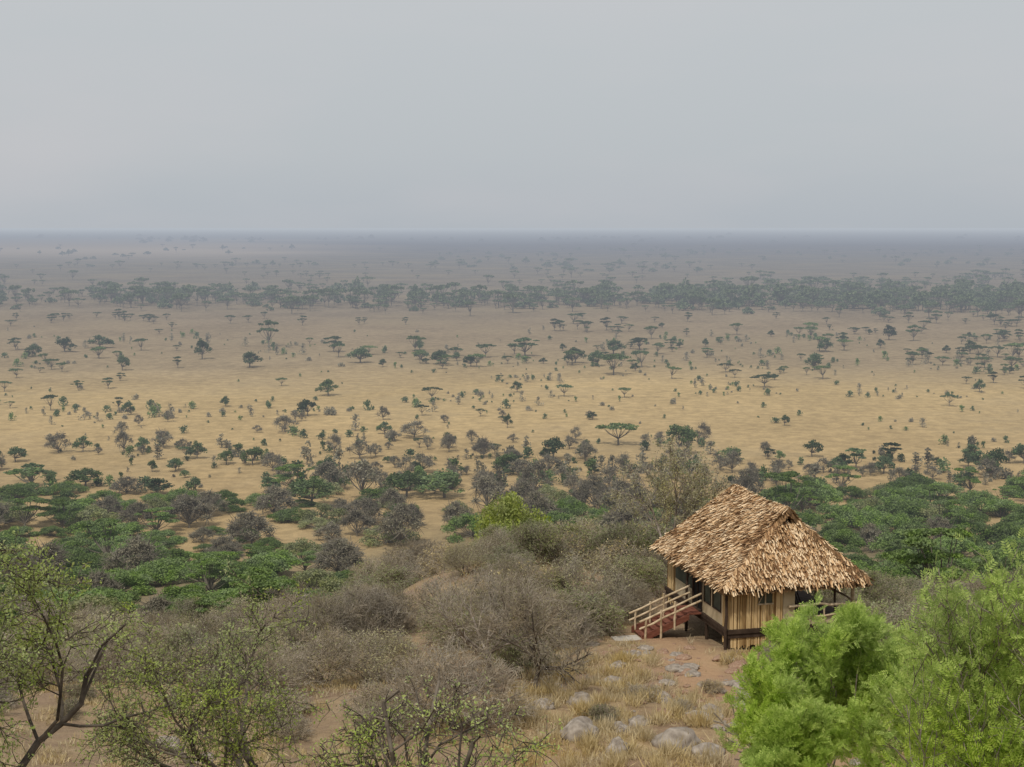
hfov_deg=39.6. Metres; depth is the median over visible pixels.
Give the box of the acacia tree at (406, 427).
[399,418,434,437]
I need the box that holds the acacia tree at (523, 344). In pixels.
[507,337,539,355]
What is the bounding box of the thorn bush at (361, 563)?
[343,559,408,590]
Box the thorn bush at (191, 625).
[172,619,226,637]
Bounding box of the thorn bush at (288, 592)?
[254,581,328,618]
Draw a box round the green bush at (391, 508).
[382,503,420,518]
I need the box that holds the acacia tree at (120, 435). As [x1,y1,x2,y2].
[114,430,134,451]
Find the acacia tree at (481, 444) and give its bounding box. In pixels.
[473,442,489,453]
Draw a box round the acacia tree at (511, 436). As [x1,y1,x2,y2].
[507,433,519,440]
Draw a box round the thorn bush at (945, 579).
[920,565,978,588]
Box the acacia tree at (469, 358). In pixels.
[463,356,476,366]
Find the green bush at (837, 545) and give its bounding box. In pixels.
[829,542,845,556]
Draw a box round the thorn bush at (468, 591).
[442,579,487,613]
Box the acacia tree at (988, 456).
[973,454,1003,471]
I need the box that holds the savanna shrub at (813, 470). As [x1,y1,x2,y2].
[808,464,824,481]
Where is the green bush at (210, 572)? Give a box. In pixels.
[191,555,241,592]
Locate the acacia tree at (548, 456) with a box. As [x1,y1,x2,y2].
[538,453,563,470]
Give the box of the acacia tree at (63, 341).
[55,337,76,351]
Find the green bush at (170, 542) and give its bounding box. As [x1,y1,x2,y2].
[145,536,179,548]
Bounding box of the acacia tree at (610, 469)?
[597,463,621,484]
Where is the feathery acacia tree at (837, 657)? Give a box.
[713,591,937,766]
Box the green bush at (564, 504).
[545,495,589,517]
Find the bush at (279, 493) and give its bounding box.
[248,483,305,513]
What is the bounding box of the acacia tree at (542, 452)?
[539,446,549,458]
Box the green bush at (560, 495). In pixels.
[542,490,573,508]
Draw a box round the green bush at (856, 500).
[847,498,871,510]
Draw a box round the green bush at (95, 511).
[65,505,129,526]
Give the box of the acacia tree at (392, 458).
[389,455,400,465]
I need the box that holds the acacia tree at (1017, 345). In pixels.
[1003,342,1023,355]
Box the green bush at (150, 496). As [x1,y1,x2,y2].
[140,492,164,499]
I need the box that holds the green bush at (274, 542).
[250,536,286,552]
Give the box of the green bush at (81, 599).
[55,598,125,617]
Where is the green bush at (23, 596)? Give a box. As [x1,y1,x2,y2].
[1,594,46,619]
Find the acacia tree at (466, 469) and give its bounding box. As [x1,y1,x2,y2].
[464,466,471,473]
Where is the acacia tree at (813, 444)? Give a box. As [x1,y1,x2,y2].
[803,439,823,456]
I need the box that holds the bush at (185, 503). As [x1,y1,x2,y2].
[162,490,216,527]
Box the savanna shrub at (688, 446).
[683,441,701,461]
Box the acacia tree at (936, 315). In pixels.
[931,310,942,322]
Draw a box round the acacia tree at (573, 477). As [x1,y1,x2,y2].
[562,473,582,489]
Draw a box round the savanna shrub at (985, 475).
[982,472,988,484]
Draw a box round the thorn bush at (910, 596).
[890,586,925,612]
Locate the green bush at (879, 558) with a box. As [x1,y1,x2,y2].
[873,542,949,560]
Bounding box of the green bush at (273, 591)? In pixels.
[244,588,292,605]
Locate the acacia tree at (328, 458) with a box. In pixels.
[316,455,339,480]
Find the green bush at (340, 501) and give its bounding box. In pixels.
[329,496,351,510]
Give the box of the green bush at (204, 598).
[164,591,237,617]
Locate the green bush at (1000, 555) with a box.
[982,547,1022,563]
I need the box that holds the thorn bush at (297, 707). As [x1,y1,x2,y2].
[248,685,315,729]
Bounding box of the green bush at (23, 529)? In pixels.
[0,525,38,537]
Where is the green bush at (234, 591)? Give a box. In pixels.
[192,587,250,608]
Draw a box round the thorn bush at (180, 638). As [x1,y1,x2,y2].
[117,622,225,687]
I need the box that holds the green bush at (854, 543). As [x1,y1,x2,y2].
[822,528,865,553]
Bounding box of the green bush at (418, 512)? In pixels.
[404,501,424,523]
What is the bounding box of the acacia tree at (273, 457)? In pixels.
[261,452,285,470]
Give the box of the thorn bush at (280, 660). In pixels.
[220,641,333,696]
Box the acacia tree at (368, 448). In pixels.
[344,439,375,458]
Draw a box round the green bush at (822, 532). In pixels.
[818,523,859,536]
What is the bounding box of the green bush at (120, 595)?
[93,589,151,610]
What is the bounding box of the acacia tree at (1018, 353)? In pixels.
[1008,342,1023,359]
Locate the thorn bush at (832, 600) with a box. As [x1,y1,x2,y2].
[812,590,868,634]
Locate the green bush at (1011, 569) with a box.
[1005,560,1023,576]
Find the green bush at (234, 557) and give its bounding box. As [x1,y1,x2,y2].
[210,550,240,566]
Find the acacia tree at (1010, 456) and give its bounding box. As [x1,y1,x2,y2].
[1004,449,1017,462]
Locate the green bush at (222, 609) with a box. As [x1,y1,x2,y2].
[200,601,227,614]
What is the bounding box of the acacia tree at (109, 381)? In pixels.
[102,377,112,388]
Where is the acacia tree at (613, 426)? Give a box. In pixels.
[595,422,638,444]
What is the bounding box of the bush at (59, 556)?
[17,538,72,575]
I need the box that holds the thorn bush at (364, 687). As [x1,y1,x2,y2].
[336,680,419,716]
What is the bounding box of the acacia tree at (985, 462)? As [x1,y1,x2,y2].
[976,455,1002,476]
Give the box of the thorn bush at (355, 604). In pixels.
[331,591,387,636]
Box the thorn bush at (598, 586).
[577,581,641,629]
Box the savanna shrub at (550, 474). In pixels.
[545,469,556,481]
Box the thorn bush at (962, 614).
[936,599,982,623]
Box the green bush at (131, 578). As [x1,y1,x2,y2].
[85,567,156,595]
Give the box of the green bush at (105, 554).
[99,552,126,569]
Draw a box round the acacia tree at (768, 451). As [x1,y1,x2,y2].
[763,448,775,456]
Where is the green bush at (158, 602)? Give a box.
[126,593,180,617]
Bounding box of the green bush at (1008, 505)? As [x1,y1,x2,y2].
[981,499,1020,518]
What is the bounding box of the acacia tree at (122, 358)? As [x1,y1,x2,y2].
[117,355,129,370]
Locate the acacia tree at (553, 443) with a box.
[541,436,565,455]
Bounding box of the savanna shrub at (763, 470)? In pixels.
[758,464,770,479]
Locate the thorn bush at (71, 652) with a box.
[39,636,120,686]
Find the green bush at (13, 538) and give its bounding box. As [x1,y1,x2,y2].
[0,533,34,552]
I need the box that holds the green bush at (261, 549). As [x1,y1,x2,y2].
[236,544,275,558]
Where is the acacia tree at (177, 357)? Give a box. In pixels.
[172,356,181,365]
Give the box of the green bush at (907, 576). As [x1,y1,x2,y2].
[896,574,929,581]
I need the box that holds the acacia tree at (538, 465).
[516,456,560,489]
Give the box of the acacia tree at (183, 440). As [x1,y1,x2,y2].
[173,438,191,448]
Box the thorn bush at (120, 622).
[55,609,159,654]
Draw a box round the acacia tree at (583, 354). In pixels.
[564,347,586,362]
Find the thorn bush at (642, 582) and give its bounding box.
[599,569,654,617]
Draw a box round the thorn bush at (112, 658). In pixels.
[65,633,170,684]
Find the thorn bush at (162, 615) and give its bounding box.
[142,607,181,627]
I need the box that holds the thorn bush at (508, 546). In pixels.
[480,542,540,573]
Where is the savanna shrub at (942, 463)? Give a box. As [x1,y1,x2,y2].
[936,457,952,472]
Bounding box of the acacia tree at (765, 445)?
[758,441,772,456]
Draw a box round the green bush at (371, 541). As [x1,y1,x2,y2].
[358,521,421,546]
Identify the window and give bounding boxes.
[703,583,710,605]
[712,588,721,612]
[757,592,773,604]
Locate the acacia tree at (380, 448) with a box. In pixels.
[370,442,382,456]
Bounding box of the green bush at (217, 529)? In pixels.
[205,525,225,534]
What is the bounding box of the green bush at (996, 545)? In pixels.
[988,539,1023,551]
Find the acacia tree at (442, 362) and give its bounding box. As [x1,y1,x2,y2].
[436,359,446,368]
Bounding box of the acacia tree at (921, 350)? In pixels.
[917,348,927,355]
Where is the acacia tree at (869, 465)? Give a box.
[864,461,877,474]
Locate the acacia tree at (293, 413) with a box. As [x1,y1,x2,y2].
[290,408,301,419]
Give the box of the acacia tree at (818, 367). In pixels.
[812,365,829,378]
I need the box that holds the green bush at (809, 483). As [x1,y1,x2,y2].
[792,480,825,510]
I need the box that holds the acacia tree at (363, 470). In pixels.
[340,453,390,495]
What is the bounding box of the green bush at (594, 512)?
[581,507,607,521]
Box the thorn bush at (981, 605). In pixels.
[957,600,1019,620]
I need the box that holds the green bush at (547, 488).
[532,484,566,499]
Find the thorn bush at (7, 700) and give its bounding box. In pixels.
[0,698,14,713]
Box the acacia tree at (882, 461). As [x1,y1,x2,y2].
[874,455,893,473]
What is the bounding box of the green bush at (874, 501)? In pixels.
[848,496,895,514]
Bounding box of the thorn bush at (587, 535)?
[558,522,622,568]
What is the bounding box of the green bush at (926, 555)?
[880,527,997,582]
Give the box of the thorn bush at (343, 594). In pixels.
[330,583,370,604]
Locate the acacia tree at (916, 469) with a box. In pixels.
[910,466,919,472]
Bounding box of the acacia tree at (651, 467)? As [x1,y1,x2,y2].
[638,461,656,476]
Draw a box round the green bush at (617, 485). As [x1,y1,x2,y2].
[591,473,635,516]
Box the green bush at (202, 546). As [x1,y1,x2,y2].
[192,543,215,552]
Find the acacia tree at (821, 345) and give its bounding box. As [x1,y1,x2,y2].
[817,338,832,351]
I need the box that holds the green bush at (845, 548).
[832,541,853,557]
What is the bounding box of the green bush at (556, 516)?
[533,510,577,530]
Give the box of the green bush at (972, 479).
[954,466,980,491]
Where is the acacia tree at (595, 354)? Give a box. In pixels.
[587,350,604,365]
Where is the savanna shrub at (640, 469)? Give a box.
[635,463,643,473]
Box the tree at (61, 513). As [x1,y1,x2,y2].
[35,497,81,527]
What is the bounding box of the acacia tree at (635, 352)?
[631,350,648,367]
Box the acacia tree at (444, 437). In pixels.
[439,433,456,445]
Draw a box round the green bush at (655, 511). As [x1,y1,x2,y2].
[639,506,677,526]
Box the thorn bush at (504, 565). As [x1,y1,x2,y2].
[468,551,538,595]
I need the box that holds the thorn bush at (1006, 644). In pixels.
[945,623,1022,664]
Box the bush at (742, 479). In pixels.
[729,467,766,493]
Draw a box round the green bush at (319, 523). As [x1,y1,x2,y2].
[297,516,336,530]
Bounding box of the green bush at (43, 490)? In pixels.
[7,482,53,496]
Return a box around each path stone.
[585,641,599,645]
[610,660,626,668]
[637,645,653,650]
[646,683,662,689]
[657,648,668,653]
[658,679,675,685]
[668,661,683,665]
[675,654,691,660]
[678,665,692,672]
[681,668,691,674]
[682,663,699,669]
[684,645,694,649]
[684,669,700,676]
[709,724,722,729]
[712,654,724,661]
[721,681,732,685]
[725,667,738,673]
[728,661,745,668]
[730,680,746,688]
[849,759,862,765]
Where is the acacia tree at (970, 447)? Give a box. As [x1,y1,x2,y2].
[961,444,984,456]
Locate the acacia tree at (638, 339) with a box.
[632,337,647,349]
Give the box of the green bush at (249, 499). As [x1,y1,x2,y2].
[244,493,272,506]
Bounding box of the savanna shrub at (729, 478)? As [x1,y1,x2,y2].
[722,474,734,481]
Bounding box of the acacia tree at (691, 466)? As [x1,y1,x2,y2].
[680,459,702,475]
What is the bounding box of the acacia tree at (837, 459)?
[826,456,845,468]
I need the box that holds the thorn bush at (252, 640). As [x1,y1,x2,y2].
[198,630,294,687]
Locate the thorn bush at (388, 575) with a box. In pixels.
[346,563,422,596]
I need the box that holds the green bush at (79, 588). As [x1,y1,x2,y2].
[55,584,94,594]
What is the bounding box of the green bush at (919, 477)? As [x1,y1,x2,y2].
[896,473,935,483]
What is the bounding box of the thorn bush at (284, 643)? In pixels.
[227,626,302,683]
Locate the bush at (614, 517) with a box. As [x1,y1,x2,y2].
[595,502,652,532]
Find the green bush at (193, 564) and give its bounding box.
[191,558,234,578]
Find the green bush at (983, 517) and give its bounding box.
[964,507,990,522]
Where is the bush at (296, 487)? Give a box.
[285,476,334,501]
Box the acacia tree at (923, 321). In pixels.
[918,320,930,326]
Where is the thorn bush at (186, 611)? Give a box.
[164,596,220,624]
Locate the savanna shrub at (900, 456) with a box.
[897,453,906,461]
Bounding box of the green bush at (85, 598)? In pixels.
[51,593,128,632]
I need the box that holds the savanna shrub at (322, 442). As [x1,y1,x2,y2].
[320,440,325,450]
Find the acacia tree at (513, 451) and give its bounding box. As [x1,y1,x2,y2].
[504,446,523,462]
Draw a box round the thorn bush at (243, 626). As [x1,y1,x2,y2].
[225,611,286,635]
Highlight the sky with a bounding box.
[0,0,1023,227]
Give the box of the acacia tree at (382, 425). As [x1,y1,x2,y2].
[376,421,392,433]
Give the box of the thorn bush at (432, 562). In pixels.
[406,540,465,576]
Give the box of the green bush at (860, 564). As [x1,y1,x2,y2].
[849,560,871,570]
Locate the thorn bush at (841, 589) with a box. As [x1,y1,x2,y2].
[803,587,866,605]
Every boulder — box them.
[147,736,179,749]
[194,752,216,764]
[534,698,554,709]
[560,716,598,741]
[565,691,590,704]
[604,675,621,682]
[605,736,628,753]
[612,721,628,732]
[626,650,641,657]
[628,715,651,725]
[651,727,700,750]
[656,691,670,698]
[665,663,680,672]
[686,710,712,720]
[691,742,725,757]
[701,703,721,712]
[722,721,745,733]
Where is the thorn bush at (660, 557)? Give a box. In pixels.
[638,548,666,589]
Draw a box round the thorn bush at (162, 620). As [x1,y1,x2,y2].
[147,613,183,631]
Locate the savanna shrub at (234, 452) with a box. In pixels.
[231,449,241,456]
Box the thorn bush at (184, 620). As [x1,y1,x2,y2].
[157,614,219,634]
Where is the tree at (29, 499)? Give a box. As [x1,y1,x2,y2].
[1,496,55,525]
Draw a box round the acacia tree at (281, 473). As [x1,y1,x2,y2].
[271,461,292,484]
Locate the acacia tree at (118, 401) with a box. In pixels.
[112,397,122,408]
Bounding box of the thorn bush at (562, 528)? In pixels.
[515,519,594,562]
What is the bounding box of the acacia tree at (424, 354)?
[413,349,428,359]
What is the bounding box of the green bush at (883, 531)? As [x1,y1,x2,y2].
[860,526,890,547]
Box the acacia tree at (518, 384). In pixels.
[510,381,522,389]
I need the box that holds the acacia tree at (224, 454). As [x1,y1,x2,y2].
[216,449,233,463]
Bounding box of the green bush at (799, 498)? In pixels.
[792,486,820,509]
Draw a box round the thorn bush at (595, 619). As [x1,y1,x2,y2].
[543,592,618,632]
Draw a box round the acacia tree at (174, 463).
[166,458,182,470]
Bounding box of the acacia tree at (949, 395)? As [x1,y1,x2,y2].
[940,394,957,405]
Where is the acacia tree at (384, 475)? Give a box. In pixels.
[376,470,387,481]
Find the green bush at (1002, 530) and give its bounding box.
[967,521,1023,547]
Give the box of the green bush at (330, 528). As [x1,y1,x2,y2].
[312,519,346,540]
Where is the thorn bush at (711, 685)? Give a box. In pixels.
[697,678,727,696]
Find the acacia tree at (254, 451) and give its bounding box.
[240,447,265,464]
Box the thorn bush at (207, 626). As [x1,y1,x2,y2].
[187,614,225,639]
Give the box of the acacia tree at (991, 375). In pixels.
[987,372,997,382]
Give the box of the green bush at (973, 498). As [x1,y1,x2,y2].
[957,490,1009,514]
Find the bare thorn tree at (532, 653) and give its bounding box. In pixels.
[465,588,596,691]
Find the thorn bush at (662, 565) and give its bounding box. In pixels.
[648,553,666,580]
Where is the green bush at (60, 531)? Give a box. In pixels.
[37,525,67,537]
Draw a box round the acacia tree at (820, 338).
[814,336,829,350]
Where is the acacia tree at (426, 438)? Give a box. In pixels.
[421,435,433,449]
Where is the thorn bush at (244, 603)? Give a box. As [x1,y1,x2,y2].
[225,601,272,620]
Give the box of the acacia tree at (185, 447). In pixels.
[178,446,190,453]
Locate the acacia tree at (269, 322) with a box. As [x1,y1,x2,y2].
[256,320,278,344]
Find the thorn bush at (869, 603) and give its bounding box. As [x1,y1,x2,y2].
[856,595,882,611]
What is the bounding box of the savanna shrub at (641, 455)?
[636,446,648,463]
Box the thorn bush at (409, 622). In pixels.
[368,597,425,637]
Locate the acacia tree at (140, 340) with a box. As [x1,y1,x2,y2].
[132,338,147,350]
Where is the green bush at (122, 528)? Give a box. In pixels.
[92,522,153,539]
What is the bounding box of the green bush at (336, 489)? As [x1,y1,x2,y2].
[298,477,344,495]
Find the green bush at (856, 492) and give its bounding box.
[836,485,865,501]
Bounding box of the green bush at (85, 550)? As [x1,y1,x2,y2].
[73,547,103,561]
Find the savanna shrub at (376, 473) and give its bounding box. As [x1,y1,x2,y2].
[368,467,381,479]
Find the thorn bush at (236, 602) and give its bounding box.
[206,592,268,620]
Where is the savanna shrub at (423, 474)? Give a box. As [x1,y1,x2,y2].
[418,471,428,491]
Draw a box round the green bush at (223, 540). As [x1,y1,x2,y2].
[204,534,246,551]
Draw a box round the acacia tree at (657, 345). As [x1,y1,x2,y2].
[653,343,664,353]
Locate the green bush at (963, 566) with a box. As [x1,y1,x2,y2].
[925,560,987,575]
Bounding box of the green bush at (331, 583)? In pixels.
[285,568,351,594]
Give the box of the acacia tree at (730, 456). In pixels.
[721,448,743,472]
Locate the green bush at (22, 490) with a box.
[0,484,38,499]
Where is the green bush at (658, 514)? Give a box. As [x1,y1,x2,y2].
[635,509,681,534]
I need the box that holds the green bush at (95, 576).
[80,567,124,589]
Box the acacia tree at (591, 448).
[573,438,599,460]
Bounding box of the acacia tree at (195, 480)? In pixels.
[184,476,200,489]
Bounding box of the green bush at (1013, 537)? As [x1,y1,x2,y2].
[992,535,1023,552]
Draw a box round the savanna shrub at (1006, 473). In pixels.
[997,467,1013,478]
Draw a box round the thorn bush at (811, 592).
[805,589,869,603]
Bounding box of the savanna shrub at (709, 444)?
[703,440,718,453]
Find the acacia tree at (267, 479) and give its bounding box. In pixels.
[259,476,281,487]
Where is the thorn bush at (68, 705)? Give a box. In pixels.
[53,697,84,719]
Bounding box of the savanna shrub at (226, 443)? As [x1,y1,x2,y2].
[221,439,231,447]
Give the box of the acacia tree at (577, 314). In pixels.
[567,313,582,323]
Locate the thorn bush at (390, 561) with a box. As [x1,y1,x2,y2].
[342,548,430,588]
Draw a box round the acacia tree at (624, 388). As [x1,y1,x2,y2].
[618,387,630,397]
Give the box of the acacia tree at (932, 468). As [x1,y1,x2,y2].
[922,465,941,479]
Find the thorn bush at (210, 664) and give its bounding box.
[169,638,254,687]
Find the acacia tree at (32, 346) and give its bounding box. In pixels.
[25,343,41,355]
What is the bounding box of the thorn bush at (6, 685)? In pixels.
[0,670,42,694]
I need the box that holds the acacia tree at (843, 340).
[837,339,851,346]
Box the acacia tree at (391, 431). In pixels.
[384,429,400,440]
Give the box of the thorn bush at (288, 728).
[265,714,316,744]
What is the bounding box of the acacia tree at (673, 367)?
[667,366,681,378]
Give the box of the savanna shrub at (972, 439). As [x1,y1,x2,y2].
[966,435,981,460]
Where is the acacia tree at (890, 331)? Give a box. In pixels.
[882,324,896,339]
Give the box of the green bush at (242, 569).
[216,566,279,584]
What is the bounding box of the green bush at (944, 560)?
[919,552,963,573]
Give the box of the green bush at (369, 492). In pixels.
[355,486,399,506]
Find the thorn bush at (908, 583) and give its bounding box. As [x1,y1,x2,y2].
[884,570,939,611]
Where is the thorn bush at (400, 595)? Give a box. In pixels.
[369,583,435,630]
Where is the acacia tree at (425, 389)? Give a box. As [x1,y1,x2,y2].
[422,387,443,398]
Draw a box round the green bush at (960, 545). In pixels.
[935,535,992,557]
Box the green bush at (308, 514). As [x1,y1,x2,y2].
[295,502,348,523]
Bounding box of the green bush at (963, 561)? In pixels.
[938,557,981,567]
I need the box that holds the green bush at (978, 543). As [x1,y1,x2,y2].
[965,534,988,549]
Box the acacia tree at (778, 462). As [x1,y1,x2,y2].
[769,459,787,469]
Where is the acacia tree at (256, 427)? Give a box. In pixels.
[252,424,262,430]
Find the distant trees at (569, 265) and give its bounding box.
[0,233,1023,437]
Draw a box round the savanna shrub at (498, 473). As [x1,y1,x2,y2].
[493,463,508,488]
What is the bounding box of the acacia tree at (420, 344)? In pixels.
[414,340,423,349]
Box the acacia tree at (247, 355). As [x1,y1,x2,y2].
[242,351,263,366]
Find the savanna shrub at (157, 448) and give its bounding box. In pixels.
[153,443,163,459]
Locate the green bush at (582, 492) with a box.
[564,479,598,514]
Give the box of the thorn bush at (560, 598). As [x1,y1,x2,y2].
[466,585,607,652]
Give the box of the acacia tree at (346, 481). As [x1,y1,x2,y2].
[338,476,351,488]
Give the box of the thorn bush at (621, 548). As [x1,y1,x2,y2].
[584,536,664,577]
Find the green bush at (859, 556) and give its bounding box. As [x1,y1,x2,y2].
[846,552,878,569]
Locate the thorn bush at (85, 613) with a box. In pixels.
[56,601,126,634]
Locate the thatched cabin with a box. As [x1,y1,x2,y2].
[611,483,873,649]
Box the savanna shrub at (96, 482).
[92,479,102,485]
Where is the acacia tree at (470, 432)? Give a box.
[465,429,478,441]
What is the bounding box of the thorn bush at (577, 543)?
[539,529,597,570]
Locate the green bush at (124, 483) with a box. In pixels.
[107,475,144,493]
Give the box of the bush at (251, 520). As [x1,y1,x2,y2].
[218,507,280,543]
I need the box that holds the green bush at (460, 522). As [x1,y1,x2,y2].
[440,512,489,542]
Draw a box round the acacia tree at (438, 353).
[430,350,445,361]
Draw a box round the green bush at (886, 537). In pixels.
[867,529,937,555]
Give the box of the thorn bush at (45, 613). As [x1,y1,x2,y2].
[13,594,64,625]
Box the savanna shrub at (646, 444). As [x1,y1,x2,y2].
[640,440,649,449]
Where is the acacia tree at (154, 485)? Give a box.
[144,477,174,491]
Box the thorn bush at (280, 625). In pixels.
[255,618,331,668]
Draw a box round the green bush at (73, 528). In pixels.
[64,521,104,539]
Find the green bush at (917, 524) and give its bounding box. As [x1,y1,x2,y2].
[893,517,922,529]
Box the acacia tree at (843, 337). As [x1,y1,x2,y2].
[835,332,848,344]
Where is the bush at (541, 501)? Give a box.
[519,487,563,518]
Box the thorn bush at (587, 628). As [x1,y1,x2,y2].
[531,598,605,647]
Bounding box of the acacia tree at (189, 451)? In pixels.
[185,442,206,458]
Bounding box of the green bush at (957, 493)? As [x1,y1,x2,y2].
[928,481,964,497]
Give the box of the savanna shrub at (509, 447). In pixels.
[500,445,515,453]
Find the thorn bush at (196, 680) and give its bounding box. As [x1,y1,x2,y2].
[180,664,226,691]
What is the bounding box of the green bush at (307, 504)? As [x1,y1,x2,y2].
[293,499,319,507]
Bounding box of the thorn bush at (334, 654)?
[264,624,371,687]
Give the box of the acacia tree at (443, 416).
[440,415,449,422]
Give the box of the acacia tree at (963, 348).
[955,347,970,356]
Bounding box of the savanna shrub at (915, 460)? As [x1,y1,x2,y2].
[910,452,922,468]
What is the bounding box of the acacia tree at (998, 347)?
[988,346,1007,356]
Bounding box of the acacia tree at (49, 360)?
[43,358,59,369]
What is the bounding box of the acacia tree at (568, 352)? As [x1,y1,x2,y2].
[563,350,581,363]
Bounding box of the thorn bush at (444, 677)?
[350,633,540,740]
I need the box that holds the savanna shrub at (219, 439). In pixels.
[215,433,223,446]
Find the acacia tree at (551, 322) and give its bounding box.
[550,318,559,330]
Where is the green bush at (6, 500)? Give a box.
[0,499,25,505]
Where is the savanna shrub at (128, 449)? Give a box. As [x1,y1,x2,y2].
[124,445,132,456]
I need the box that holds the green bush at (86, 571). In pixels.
[41,565,123,584]
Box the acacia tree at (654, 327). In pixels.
[643,326,657,338]
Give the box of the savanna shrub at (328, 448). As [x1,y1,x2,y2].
[324,444,332,452]
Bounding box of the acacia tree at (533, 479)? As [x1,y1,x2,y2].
[517,473,540,484]
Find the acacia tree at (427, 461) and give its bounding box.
[408,451,435,469]
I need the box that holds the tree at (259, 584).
[229,566,317,614]
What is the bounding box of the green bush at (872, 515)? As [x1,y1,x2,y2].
[832,505,891,528]
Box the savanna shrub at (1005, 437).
[1003,435,1009,442]
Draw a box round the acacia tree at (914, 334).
[905,325,921,340]
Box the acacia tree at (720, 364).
[719,363,734,372]
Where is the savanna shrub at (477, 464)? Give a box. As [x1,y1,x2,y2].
[473,457,481,473]
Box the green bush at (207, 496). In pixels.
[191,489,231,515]
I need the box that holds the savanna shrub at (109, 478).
[103,474,114,485]
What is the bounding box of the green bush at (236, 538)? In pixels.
[224,527,260,542]
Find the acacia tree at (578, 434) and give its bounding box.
[570,425,581,439]
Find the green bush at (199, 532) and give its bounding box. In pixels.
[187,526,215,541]
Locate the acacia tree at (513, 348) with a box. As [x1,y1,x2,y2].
[506,345,518,353]
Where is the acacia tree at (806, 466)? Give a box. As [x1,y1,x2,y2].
[802,464,814,474]
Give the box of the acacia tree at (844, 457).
[838,453,853,469]
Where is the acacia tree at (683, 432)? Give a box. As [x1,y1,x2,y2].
[662,424,697,447]
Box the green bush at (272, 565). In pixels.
[220,558,289,580]
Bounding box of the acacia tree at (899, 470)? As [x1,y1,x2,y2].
[889,464,909,480]
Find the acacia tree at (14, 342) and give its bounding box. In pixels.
[7,337,21,349]
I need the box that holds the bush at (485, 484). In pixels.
[466,469,512,509]
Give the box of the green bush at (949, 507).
[913,499,973,528]
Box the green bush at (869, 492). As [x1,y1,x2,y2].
[859,485,884,498]
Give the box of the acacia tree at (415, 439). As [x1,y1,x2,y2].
[413,438,423,447]
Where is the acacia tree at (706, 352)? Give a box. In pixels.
[701,347,713,357]
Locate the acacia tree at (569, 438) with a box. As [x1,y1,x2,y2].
[562,434,578,448]
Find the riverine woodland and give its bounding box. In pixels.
[0,276,1023,318]
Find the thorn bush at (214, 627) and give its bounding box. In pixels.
[173,606,260,644]
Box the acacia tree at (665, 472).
[659,468,673,479]
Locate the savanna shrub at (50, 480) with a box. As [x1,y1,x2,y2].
[42,471,56,487]
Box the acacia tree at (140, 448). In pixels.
[137,446,147,454]
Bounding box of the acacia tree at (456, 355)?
[450,352,459,360]
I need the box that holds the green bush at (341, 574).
[319,569,356,584]
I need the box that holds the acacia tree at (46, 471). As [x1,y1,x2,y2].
[40,470,56,477]
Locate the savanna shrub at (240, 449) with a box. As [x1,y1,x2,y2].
[234,443,243,451]
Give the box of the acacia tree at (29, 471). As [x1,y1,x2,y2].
[3,467,43,482]
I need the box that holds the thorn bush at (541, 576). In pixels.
[464,563,565,625]
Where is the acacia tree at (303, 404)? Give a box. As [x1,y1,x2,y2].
[296,399,316,415]
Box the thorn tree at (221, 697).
[65,555,355,766]
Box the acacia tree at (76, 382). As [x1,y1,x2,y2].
[71,380,84,387]
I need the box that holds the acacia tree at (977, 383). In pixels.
[973,379,985,391]
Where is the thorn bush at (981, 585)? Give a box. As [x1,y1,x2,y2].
[968,582,1010,599]
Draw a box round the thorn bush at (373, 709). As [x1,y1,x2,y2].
[348,698,407,734]
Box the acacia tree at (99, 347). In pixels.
[91,346,105,357]
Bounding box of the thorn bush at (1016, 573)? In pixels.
[1007,567,1023,578]
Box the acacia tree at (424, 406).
[415,404,429,411]
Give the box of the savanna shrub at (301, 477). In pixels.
[298,473,310,489]
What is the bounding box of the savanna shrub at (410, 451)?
[402,448,415,457]
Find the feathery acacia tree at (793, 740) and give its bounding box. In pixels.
[739,695,852,766]
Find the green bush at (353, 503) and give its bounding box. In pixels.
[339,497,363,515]
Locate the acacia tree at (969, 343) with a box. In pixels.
[965,339,976,350]
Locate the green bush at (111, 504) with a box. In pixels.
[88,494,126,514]
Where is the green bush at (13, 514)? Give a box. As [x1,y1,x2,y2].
[0,500,35,523]
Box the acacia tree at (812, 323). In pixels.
[803,322,817,332]
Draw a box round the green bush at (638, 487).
[616,477,663,517]
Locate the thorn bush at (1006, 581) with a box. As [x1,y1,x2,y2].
[1001,571,1022,587]
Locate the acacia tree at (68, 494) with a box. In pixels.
[51,491,80,499]
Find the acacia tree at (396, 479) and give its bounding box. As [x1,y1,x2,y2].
[382,470,427,496]
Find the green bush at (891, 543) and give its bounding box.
[879,538,911,558]
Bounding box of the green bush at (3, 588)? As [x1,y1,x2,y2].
[0,583,20,597]
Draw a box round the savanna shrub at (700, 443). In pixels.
[698,437,705,446]
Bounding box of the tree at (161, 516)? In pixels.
[128,506,179,529]
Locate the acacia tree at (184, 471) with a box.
[179,469,190,475]
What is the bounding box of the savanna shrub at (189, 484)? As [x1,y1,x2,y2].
[180,480,196,490]
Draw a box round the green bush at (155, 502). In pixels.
[128,496,169,516]
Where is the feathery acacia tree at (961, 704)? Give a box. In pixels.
[871,528,1023,766]
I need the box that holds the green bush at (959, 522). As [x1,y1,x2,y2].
[948,507,986,531]
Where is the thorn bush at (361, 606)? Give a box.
[313,576,417,655]
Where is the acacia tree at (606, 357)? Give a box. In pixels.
[597,354,631,374]
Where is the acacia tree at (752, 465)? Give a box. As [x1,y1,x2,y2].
[744,461,758,470]
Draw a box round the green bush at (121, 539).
[89,535,145,549]
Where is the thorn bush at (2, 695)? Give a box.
[0,690,20,711]
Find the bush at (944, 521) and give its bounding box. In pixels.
[923,514,954,540]
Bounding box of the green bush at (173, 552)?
[152,548,197,564]
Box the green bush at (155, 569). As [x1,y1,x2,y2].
[127,556,205,583]

